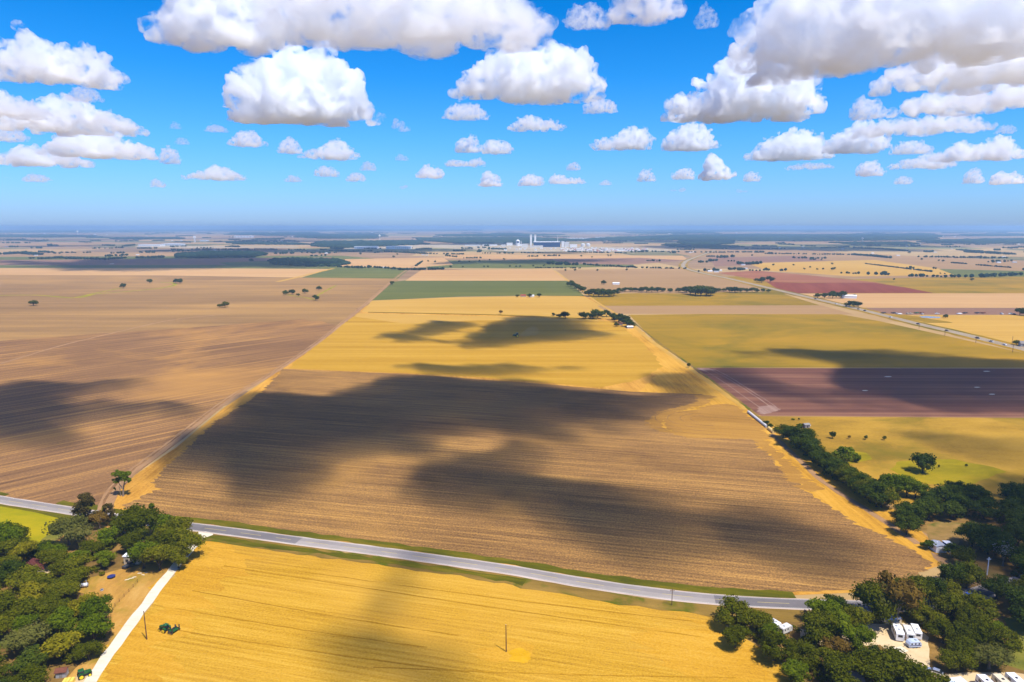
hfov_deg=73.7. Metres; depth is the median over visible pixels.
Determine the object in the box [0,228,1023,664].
ground
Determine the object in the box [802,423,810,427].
ruined shed
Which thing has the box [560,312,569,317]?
field tree
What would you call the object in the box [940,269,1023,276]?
crop field
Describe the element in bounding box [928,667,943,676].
parked car
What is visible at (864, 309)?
highway
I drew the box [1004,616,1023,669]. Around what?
mown meadow
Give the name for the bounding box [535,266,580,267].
distant treeline
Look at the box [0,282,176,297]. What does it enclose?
grass ditch
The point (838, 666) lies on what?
oak tree
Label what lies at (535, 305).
gold field
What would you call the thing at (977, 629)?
oak tree
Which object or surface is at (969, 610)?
oak tree
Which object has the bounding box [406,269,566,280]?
stubble field
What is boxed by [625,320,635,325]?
field tree
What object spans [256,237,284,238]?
distant treeline
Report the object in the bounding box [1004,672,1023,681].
motorhome
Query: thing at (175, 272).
stubble field
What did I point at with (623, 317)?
field tree
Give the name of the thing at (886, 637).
gravel lot
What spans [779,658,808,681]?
broadleaf tree
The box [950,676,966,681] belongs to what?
motorhome
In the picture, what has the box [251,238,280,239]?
distant treeline
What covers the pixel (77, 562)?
oak tree
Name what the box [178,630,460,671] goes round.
tyre track
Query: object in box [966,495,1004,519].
oak tree
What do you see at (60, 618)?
broadleaf tree
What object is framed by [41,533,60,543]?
grass lane
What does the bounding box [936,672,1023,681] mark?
gravel lot
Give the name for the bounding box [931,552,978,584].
dirt track
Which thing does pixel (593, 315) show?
field tree
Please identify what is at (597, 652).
golden stubble field
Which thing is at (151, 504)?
cedar tree
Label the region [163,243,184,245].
warehouse
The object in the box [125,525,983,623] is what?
grass verge
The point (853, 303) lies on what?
field tree
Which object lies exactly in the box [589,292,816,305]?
crop field
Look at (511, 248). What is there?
factory yard
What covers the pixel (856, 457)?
pasture tree
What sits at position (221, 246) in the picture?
bare ground
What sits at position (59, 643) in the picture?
yellowing tree
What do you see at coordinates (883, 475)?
broadleaf tree
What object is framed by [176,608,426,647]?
tyre track
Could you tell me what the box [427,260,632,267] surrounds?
crop field
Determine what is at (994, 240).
distant woodland
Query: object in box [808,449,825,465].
oak tree
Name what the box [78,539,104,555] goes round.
oak tree
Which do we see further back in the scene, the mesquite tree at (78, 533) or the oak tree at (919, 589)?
the mesquite tree at (78, 533)
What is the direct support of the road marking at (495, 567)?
on the road
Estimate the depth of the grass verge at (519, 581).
249.29 m
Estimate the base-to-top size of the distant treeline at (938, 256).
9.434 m
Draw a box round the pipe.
[747,410,774,433]
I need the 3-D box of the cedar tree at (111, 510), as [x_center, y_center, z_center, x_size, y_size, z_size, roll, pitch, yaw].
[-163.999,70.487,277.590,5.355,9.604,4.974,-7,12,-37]
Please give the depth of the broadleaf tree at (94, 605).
207.92 m
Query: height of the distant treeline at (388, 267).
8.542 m
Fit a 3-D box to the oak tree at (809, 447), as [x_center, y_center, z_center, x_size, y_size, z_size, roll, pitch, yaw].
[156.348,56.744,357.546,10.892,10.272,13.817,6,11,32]
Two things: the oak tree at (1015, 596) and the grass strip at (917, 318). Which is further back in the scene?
the grass strip at (917, 318)
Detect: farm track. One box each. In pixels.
[0,314,222,363]
[97,264,415,509]
[105,265,414,509]
[276,268,334,281]
[555,271,747,409]
[769,434,919,543]
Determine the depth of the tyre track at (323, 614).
214.46 m
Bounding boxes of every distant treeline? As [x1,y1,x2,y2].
[0,251,43,254]
[3,239,29,240]
[32,236,102,236]
[37,255,82,258]
[83,256,126,259]
[104,253,127,256]
[135,255,164,257]
[137,247,157,248]
[191,248,223,249]
[225,248,277,249]
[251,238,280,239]
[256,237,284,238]
[320,249,372,251]
[346,265,363,267]
[367,265,397,268]
[383,250,426,253]
[398,267,444,269]
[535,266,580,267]
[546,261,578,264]
[576,251,626,252]
[583,263,634,267]
[635,266,686,268]
[685,251,725,252]
[716,255,728,257]
[736,261,761,264]
[745,247,785,248]
[778,253,852,254]
[792,256,825,258]
[821,246,849,247]
[852,253,891,257]
[853,246,908,250]
[865,263,905,268]
[880,271,889,274]
[906,267,932,271]
[908,273,947,276]
[917,255,954,257]
[950,274,967,276]
[954,256,982,257]
[956,249,1015,254]
[963,250,1009,254]
[969,273,985,277]
[975,264,1011,267]
[979,256,1007,258]
[985,272,1018,276]
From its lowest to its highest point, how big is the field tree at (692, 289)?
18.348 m
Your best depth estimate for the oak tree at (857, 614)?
201.87 m
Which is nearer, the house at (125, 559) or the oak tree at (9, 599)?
the oak tree at (9, 599)
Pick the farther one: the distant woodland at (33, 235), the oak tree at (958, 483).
the distant woodland at (33, 235)
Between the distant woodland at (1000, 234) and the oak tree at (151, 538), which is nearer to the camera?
the oak tree at (151, 538)
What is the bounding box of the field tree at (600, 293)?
[592,288,604,296]
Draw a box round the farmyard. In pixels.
[12,523,174,676]
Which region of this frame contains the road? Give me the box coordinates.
[0,496,1020,610]
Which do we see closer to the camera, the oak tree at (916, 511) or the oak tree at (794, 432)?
the oak tree at (916, 511)
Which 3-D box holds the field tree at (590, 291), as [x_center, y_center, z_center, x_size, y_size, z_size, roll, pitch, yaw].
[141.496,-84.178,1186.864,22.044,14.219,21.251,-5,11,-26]
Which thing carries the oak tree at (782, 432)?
on the gold field at (137, 486)
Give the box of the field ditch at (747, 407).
[634,323,764,421]
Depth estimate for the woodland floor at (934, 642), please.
212.94 m
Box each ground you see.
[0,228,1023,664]
[135,246,296,247]
[587,232,623,232]
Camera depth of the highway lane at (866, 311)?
943.52 m
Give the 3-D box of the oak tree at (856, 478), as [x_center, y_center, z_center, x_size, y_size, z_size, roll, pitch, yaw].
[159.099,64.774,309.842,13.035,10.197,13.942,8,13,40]
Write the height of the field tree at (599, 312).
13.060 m
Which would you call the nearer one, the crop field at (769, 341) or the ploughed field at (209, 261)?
the crop field at (769, 341)
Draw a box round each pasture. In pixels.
[760,416,1023,508]
[843,451,871,462]
[890,459,1005,484]
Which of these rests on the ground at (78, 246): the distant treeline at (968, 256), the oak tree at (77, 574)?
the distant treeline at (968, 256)
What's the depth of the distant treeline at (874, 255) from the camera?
2753.72 m
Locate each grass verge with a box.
[0,504,110,524]
[56,500,795,597]
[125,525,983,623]
[189,534,525,585]
[678,250,1023,352]
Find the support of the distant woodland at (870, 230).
on the ground at (78, 246)
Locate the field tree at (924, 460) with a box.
[909,452,936,472]
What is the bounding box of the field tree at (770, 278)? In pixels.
[766,276,775,280]
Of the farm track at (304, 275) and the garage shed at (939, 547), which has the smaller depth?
the garage shed at (939, 547)
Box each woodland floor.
[0,529,168,681]
[725,504,1023,681]
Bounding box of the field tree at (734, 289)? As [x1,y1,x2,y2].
[731,287,739,291]
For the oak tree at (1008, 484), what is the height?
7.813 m
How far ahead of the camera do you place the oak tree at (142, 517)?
259.49 m
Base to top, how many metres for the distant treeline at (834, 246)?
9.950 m
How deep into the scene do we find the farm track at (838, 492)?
309.72 m
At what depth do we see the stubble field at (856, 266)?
1981.38 m
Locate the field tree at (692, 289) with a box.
[689,285,698,294]
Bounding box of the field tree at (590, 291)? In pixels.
[586,288,597,296]
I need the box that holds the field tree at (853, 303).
[849,300,857,305]
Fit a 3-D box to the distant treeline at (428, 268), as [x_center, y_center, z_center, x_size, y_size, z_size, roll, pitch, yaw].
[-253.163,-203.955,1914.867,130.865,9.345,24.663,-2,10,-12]
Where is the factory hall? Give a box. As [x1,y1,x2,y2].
[533,241,559,246]
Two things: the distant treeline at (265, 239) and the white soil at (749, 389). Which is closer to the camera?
the white soil at (749, 389)
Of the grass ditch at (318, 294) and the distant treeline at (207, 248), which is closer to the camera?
the grass ditch at (318, 294)
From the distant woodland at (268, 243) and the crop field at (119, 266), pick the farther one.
the distant woodland at (268, 243)
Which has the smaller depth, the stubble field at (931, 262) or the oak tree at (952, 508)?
the oak tree at (952, 508)
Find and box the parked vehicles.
[561,248,645,250]
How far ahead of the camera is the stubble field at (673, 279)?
1569.34 m
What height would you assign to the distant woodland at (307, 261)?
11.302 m
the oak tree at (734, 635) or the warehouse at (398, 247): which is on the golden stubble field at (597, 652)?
the oak tree at (734, 635)
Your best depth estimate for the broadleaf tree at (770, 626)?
197.89 m
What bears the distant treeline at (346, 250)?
on the ground at (78, 246)
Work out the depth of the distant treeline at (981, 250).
3275.20 m
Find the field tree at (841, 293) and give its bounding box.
[837,291,847,296]
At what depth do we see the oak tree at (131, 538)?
252.28 m
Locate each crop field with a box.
[0,256,390,268]
[221,261,333,267]
[301,268,407,278]
[373,280,583,299]
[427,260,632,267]
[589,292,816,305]
[630,314,1023,367]
[725,276,1023,293]
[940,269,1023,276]
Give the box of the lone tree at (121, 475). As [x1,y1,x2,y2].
[110,469,131,496]
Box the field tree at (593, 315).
[589,312,597,317]
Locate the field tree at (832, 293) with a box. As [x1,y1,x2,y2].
[828,291,837,297]
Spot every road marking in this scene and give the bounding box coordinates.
[1,496,1019,600]
[5,503,994,608]
[12,501,987,605]
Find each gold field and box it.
[114,296,939,594]
[289,316,662,387]
[355,313,602,323]
[362,296,612,317]
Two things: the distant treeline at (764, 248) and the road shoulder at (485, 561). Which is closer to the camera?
the road shoulder at (485, 561)
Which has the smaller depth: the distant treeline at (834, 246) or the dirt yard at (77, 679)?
the dirt yard at (77, 679)
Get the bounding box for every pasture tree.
[832,446,854,460]
[852,453,860,461]
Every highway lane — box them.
[681,250,1023,349]
[683,250,1023,348]
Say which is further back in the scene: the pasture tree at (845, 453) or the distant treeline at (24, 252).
the distant treeline at (24, 252)
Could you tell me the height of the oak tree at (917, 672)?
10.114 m
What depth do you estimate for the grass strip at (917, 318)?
893.38 m
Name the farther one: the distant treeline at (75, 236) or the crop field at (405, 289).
the distant treeline at (75, 236)
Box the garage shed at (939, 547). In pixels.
[928,540,945,552]
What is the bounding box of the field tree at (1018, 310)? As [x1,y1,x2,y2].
[1014,308,1023,313]
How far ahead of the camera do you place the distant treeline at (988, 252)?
3067.40 m
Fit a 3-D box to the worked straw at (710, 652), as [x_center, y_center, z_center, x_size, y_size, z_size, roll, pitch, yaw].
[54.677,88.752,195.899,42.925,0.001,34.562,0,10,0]
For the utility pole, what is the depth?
200.26 m
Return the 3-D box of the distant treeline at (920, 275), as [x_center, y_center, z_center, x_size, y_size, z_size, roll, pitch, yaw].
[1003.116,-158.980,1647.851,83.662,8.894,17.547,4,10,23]
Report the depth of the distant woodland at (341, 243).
4571.28 m
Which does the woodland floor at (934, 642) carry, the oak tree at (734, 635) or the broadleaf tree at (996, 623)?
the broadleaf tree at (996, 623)
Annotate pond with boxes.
[919,316,939,317]
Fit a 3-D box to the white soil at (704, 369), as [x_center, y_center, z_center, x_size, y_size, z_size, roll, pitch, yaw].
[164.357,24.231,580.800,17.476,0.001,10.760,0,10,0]
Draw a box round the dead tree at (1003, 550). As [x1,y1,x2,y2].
[992,541,1014,565]
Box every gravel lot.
[800,623,929,666]
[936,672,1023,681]
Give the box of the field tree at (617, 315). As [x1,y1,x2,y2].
[611,313,622,321]
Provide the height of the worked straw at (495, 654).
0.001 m
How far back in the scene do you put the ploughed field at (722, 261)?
2523.60 m
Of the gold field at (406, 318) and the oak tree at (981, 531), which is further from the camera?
the gold field at (406, 318)
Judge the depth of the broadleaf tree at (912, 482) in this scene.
303.93 m
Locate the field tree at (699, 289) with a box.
[695,285,709,295]
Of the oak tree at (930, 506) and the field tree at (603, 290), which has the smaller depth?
the oak tree at (930, 506)
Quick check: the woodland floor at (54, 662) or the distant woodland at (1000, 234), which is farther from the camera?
the distant woodland at (1000, 234)
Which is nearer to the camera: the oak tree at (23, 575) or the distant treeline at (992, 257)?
the oak tree at (23, 575)
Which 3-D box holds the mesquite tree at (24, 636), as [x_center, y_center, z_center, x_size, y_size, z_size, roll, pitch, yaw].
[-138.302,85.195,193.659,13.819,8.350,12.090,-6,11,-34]
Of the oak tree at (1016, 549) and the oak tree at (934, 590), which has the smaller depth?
the oak tree at (934, 590)
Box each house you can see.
[26,558,43,571]
[122,553,143,563]
[846,671,864,681]
[1018,341,1023,346]
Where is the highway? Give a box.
[681,251,1023,350]
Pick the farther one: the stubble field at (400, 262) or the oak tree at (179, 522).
the stubble field at (400, 262)
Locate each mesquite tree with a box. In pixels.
[0,620,51,653]
[41,512,87,544]
[58,523,95,548]
[869,581,905,621]
[971,642,1018,668]
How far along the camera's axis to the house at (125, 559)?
245.52 m
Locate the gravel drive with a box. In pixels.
[84,532,209,681]
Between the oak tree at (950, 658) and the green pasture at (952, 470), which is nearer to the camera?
the oak tree at (950, 658)
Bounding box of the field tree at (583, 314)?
[577,312,587,317]
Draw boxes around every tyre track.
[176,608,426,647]
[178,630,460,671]
[192,590,458,635]
[224,565,700,636]
[299,571,690,620]
[373,667,735,677]
[640,406,711,434]
[655,408,702,430]
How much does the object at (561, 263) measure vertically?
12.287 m
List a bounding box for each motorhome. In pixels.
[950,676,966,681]
[975,674,992,681]
[991,673,1009,681]
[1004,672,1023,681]
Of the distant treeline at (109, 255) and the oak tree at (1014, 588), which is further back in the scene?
the distant treeline at (109, 255)
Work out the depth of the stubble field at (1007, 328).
847.97 m
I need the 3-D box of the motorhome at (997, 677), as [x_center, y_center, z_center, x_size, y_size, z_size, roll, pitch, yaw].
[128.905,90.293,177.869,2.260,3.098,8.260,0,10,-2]
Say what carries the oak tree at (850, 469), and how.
on the gold field at (137, 486)
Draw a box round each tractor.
[77,668,91,679]
[158,623,170,633]
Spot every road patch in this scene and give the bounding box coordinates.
[116,516,302,543]
[714,576,1019,609]
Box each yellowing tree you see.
[7,540,37,561]
[16,580,47,601]
[37,630,85,660]
[66,592,99,616]
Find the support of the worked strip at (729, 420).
on the stubble field at (600, 481)
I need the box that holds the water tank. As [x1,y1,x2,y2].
[81,583,88,587]
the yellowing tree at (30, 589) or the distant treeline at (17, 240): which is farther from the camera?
the distant treeline at (17, 240)
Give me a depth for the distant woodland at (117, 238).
6705.76 m
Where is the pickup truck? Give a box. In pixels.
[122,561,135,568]
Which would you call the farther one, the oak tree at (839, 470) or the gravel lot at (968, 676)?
the oak tree at (839, 470)
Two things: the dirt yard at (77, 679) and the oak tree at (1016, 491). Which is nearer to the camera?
the dirt yard at (77, 679)
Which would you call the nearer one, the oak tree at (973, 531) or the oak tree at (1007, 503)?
the oak tree at (973, 531)
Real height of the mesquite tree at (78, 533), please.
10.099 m
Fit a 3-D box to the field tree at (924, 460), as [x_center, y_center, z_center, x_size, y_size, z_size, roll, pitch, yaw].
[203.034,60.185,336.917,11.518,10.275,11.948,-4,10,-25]
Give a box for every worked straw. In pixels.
[104,541,268,681]
[468,638,534,663]
[629,616,779,681]
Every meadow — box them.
[0,506,58,542]
[927,521,1005,577]
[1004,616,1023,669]
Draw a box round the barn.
[842,295,856,298]
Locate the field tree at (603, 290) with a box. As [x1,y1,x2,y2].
[598,288,608,296]
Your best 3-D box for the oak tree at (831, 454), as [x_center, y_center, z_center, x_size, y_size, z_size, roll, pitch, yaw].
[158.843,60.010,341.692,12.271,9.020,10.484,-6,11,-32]
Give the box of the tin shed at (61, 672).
[53,666,69,678]
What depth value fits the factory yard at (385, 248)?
3783.97 m
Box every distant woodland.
[0,229,104,232]
[0,234,96,237]
[102,229,484,231]
[109,237,184,239]
[174,250,267,257]
[226,232,323,235]
[226,241,310,244]
[267,256,350,266]
[293,233,384,238]
[310,239,429,247]
[412,237,569,242]
[435,233,565,235]
[528,229,1023,231]
[564,233,942,240]
[626,232,714,233]
[661,243,744,247]
[676,239,734,244]
[828,241,919,244]
[916,238,1023,243]
[960,233,1023,235]
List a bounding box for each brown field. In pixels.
[0,275,397,340]
[0,277,399,506]
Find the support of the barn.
on the ground at (78, 246)
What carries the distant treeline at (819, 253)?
on the stubble field at (792, 251)
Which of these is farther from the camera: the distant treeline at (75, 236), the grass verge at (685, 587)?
the distant treeline at (75, 236)
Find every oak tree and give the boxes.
[0,537,30,553]
[0,554,20,565]
[0,559,30,583]
[0,588,15,609]
[0,592,21,615]
[0,614,16,634]
[0,654,10,678]
[0,676,11,681]
[3,563,54,589]
[3,644,48,674]
[3,662,50,681]
[5,596,49,620]
[11,522,31,539]
[27,539,51,556]
[34,547,69,563]
[37,574,58,592]
[37,600,67,622]
[38,588,70,603]
[41,579,81,598]
[47,560,64,577]
[55,567,89,583]
[60,552,93,576]
[69,639,105,660]
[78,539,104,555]
[108,503,145,532]
[115,506,163,539]
[116,526,149,548]
[139,543,172,570]
[144,535,158,543]
[153,516,193,537]
[153,526,183,559]
[160,527,206,549]
[162,546,192,568]
[715,594,751,627]
[721,623,751,647]
[740,606,774,632]
[757,629,796,660]
[772,424,791,437]
[779,425,794,443]
[782,426,814,448]
[786,640,822,669]
[788,433,821,453]
[800,440,820,458]
[801,609,839,644]
[808,445,826,452]
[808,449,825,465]
[811,452,830,469]
[814,451,842,465]
[818,646,844,662]
[821,458,842,475]
[822,650,860,681]
[823,593,851,608]
[826,457,849,472]
[829,431,835,438]
[832,463,851,482]
[837,467,860,479]
[840,470,869,490]
[840,603,874,626]
[846,471,867,493]
[848,477,875,497]
[848,577,897,624]
[850,647,899,681]
[852,479,881,502]
[856,644,880,654]
[857,479,898,506]
[866,481,900,507]
[882,645,917,678]
[892,503,927,521]
[892,660,954,681]
[893,500,911,516]
[895,513,923,534]
[896,577,931,613]
[906,575,940,599]
[906,604,948,624]
[912,498,944,520]
[916,495,937,503]
[918,488,942,503]
[921,616,960,643]
[926,576,948,604]
[931,592,971,619]
[934,483,966,498]
[936,648,979,671]
[937,560,969,582]
[937,566,954,580]
[939,500,966,519]
[942,578,963,596]
[943,491,971,508]
[943,542,965,557]
[943,633,979,660]
[944,480,969,490]
[949,559,987,588]
[951,546,977,562]
[952,520,977,546]
[953,601,987,620]
[953,615,995,645]
[957,589,1000,619]
[962,486,987,500]
[965,522,987,549]
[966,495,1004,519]
[971,523,1012,554]
[975,523,1014,558]
[976,573,1015,598]
[981,538,1023,561]
[986,625,1023,652]
[996,496,1020,514]
[997,483,1023,499]
[998,481,1017,487]
[999,581,1023,607]
[1003,507,1023,528]
[1003,523,1023,545]
[1005,590,1023,623]
[1009,575,1023,589]
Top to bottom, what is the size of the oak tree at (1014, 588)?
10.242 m
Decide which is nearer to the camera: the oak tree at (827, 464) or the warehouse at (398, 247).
the oak tree at (827, 464)
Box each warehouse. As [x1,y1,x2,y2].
[138,244,164,245]
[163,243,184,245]
[234,236,253,237]
[354,246,378,248]
[386,246,411,248]
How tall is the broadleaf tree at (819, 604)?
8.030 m
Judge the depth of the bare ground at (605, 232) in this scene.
14028.70 m
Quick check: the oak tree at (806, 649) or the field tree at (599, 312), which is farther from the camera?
the field tree at (599, 312)
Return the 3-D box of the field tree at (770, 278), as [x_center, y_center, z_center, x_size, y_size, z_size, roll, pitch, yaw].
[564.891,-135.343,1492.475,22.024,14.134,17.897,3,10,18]
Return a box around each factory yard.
[344,247,421,248]
[399,244,679,251]
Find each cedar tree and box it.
[70,492,96,525]
[102,503,115,524]
[148,503,157,527]
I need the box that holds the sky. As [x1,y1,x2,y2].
[0,0,1023,227]
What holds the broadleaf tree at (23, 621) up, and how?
on the woodland floor at (54, 662)
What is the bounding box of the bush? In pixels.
[919,539,936,548]
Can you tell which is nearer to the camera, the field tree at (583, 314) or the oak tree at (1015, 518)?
the oak tree at (1015, 518)
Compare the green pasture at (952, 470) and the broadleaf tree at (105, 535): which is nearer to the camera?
the broadleaf tree at (105, 535)
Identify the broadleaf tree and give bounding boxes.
[0,519,25,552]
[9,613,40,632]
[40,542,67,550]
[44,606,77,633]
[64,550,90,559]
[73,612,114,641]
[77,594,112,618]
[92,525,122,546]
[93,549,117,567]
[126,539,158,568]
[150,513,172,532]
[758,622,781,636]
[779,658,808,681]
[804,596,843,612]
[822,609,853,637]
[842,622,877,650]
[878,473,896,484]
[883,473,911,492]
[903,476,922,496]
[908,481,930,497]
[965,483,992,496]
[988,620,1006,629]
[1009,551,1023,569]
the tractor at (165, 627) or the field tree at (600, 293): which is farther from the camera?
the field tree at (600, 293)
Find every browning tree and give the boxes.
[88,510,108,528]
[819,636,852,651]
[874,570,930,618]
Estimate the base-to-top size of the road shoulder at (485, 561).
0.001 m
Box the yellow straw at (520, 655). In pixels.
[508,647,530,662]
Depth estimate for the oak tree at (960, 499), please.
286.36 m
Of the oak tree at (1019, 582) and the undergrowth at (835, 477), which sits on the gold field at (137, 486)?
the undergrowth at (835, 477)
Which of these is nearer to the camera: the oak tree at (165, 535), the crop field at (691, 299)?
the oak tree at (165, 535)
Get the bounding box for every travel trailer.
[772,618,780,629]
[778,622,792,633]
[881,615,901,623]
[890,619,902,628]
[891,623,904,640]
[902,624,914,639]
[904,638,921,647]
[910,623,921,639]
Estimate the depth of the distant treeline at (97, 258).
2510.33 m
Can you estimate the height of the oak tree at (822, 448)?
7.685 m
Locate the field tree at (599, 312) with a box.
[591,309,604,318]
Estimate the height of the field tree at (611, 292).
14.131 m
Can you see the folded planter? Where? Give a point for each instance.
(173, 629)
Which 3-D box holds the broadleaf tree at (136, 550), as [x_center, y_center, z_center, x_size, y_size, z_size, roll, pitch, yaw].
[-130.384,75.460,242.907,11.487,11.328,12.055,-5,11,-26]
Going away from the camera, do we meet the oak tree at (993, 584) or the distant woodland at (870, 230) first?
the oak tree at (993, 584)
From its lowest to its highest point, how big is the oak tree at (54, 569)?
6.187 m
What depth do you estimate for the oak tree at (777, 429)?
391.66 m
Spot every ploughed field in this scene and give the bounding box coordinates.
[0,257,330,264]
[552,258,682,264]
[693,368,1023,417]
[710,256,823,265]
[721,271,876,282]
[768,282,930,292]
[867,308,1023,314]
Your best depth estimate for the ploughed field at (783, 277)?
1630.71 m
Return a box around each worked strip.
[645,395,824,491]
[659,404,772,438]
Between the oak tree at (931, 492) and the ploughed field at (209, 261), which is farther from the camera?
the ploughed field at (209, 261)
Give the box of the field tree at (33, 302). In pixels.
[28,300,38,305]
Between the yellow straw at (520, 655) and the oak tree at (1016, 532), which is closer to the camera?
the yellow straw at (520, 655)
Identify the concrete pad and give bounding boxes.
[892,646,907,652]
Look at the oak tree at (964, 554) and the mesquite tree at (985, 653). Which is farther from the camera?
the oak tree at (964, 554)
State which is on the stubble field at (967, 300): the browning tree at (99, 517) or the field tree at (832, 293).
the field tree at (832, 293)
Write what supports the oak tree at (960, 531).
on the woodland floor at (934, 642)
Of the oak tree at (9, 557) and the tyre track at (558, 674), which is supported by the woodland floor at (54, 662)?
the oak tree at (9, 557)
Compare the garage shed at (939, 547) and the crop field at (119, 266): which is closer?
the garage shed at (939, 547)
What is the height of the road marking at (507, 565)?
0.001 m
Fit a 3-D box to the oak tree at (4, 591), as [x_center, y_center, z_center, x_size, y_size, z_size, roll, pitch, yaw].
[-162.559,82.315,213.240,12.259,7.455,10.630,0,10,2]
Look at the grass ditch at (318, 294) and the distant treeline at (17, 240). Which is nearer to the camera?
the grass ditch at (318, 294)
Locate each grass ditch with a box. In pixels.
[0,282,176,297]
[286,285,336,298]
[368,312,596,319]
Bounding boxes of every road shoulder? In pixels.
[0,495,1022,600]
[0,503,995,611]
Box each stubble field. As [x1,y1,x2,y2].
[0,268,326,276]
[97,545,792,681]
[122,369,932,591]
[340,257,452,267]
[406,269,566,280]
[444,255,685,259]
[556,268,760,292]
[598,305,850,313]
[670,249,840,256]
[751,260,950,275]
[784,293,1023,307]
[822,252,1023,270]
[910,315,1023,343]
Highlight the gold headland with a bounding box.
[566,296,937,591]
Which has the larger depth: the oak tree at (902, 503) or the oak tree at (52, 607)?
the oak tree at (902, 503)
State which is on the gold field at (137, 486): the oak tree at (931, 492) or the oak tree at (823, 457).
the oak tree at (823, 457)
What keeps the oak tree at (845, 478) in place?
on the gold field at (137, 486)
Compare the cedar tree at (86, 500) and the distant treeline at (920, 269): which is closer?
the cedar tree at (86, 500)
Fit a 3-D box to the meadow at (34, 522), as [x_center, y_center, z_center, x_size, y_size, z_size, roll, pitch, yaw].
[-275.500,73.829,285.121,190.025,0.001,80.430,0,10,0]
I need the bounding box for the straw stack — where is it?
[62,677,75,681]
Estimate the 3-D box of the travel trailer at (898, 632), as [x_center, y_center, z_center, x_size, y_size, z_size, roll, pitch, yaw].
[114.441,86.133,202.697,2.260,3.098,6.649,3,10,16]
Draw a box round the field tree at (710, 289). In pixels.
[701,286,715,295]
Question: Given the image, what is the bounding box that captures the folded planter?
[168,624,180,633]
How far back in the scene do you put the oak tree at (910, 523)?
266.88 m
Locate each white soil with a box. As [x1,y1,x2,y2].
[697,368,713,370]
[706,371,763,413]
[709,369,773,410]
[715,369,779,409]
[757,405,778,413]
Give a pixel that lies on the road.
(580, 584)
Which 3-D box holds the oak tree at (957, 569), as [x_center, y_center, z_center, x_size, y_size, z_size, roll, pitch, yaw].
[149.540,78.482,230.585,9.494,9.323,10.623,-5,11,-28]
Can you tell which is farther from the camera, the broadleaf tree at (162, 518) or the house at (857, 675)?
the broadleaf tree at (162, 518)
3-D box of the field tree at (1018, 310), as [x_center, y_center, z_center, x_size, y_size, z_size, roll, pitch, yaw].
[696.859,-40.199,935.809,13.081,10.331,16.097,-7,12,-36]
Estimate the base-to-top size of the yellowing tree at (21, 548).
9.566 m
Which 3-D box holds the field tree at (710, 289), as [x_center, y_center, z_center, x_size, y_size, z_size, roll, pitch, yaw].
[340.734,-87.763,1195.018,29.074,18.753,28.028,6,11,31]
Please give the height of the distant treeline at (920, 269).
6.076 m
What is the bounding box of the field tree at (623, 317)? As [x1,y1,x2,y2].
[617,315,629,323]
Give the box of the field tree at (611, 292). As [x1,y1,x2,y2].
[604,289,615,296]
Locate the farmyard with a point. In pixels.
(118, 587)
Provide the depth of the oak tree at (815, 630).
197.15 m
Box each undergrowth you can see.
[0,532,153,681]
[733,606,1002,681]
[790,441,889,504]
[919,496,1023,607]
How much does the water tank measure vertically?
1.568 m
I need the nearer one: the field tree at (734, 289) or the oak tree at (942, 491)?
the oak tree at (942, 491)
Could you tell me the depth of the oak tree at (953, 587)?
219.96 m
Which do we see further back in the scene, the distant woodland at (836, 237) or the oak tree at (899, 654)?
the distant woodland at (836, 237)
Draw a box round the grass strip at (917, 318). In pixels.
[892,314,951,322]
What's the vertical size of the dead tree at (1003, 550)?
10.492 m
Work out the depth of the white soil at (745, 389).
509.37 m
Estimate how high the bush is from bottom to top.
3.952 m
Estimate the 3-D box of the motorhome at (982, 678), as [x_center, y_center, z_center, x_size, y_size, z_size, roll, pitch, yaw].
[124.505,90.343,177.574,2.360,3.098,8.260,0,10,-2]
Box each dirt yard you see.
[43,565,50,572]
[75,674,87,681]
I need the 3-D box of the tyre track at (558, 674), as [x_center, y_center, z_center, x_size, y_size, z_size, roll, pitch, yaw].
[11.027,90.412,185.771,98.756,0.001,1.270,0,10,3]
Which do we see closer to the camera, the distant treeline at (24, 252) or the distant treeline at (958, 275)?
the distant treeline at (958, 275)
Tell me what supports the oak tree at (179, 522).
on the woodland floor at (54, 662)

